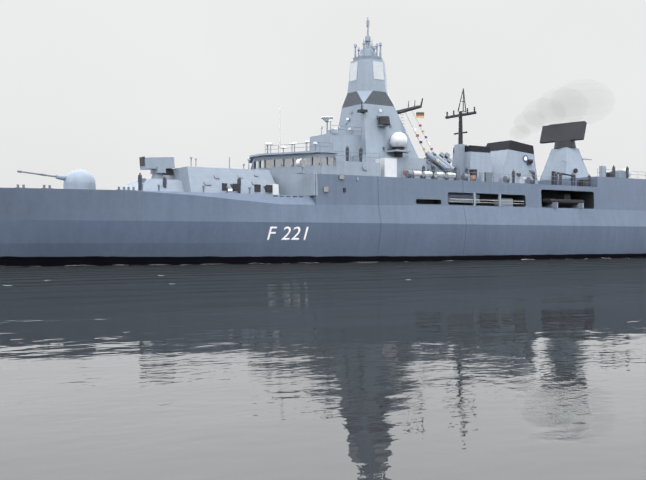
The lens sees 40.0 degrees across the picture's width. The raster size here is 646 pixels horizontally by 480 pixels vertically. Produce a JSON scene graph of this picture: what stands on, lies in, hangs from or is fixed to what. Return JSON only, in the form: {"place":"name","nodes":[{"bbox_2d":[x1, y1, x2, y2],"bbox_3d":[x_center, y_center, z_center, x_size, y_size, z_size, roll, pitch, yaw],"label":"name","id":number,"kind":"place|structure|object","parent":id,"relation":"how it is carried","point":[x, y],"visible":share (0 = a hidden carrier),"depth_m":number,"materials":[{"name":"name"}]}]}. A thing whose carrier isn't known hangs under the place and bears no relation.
{"place":"outdoors","nodes":[
{"label":"outdoors","id":0,"kind":"place"},
{"bbox_2d":[0,258,645,479],"bbox_3d":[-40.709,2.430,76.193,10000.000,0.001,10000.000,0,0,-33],"label":"water","id":1,"kind":"structure","parent":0,"point":[491,370],"depth_m":16.42,"materials":[{"name":"grey liquid"}]},
{"bbox_2d":[6,258,586,285],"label":"foam patches","id":2,"kind":"object","parent":1,"relation":"on","point":[268,263],"visible":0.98,"depth_m":86.12,"materials":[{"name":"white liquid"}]},
{"bbox_2d":[0,174,645,266],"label":"ship hull","id":3,"kind":"object","parent":1,"relation":"on","point":[379,219],"visible":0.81,"depth_m":93.98,"materials":[{"name":"grey metal"}]},
{"bbox_2d":[117,133,426,195],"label":"ship superstructure","id":4,"kind":"object","parent":3,"relation":"on","point":[281,169],"visible":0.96,"depth_m":94.35,"materials":[{"name":"grey metal"}]},
{"bbox_2d":[339,17,422,157],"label":"radar mast tower","id":5,"kind":"structure","parent":4,"relation":"on","point":[367,98],"depth_m":104.31,"materials":[{"name":"grey metal"}]},
{"bbox_2d":[413,112,441,170],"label":"signal flags","id":6,"kind":"object","parent":5,"relation":"hanging from","point":[419,114],"visible":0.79,"depth_m":109.58},
{"bbox_2d":[267,227,307,239],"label":"hull number","id":7,"kind":"object","parent":3,"relation":"attached to","point":[284,238],"visible":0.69,"depth_m":91.27,"materials":[{"name":"white paint"}]},
{"bbox_2d":[17,88,591,189],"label":"ship deck equipment","id":8,"kind":"object","parent":3,"relation":"on","point":[501,159],"visible":0.81,"depth_m":114.86,"materials":[{"name":"grey metal"}]},
{"bbox_2d":[0,0,645,189],"label":"sky","id":9,"kind":"structure","parent":0,"point":[96,87],"materials":[{"name":"white"}]},
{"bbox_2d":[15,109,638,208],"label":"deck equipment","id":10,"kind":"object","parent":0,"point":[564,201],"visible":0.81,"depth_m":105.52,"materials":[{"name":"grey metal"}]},
{"bbox_2d":[516,80,597,133],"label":"smoke","id":11,"kind":"object","parent":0,"point":[556,111],"visible":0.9,"depth_m":127.34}
]}

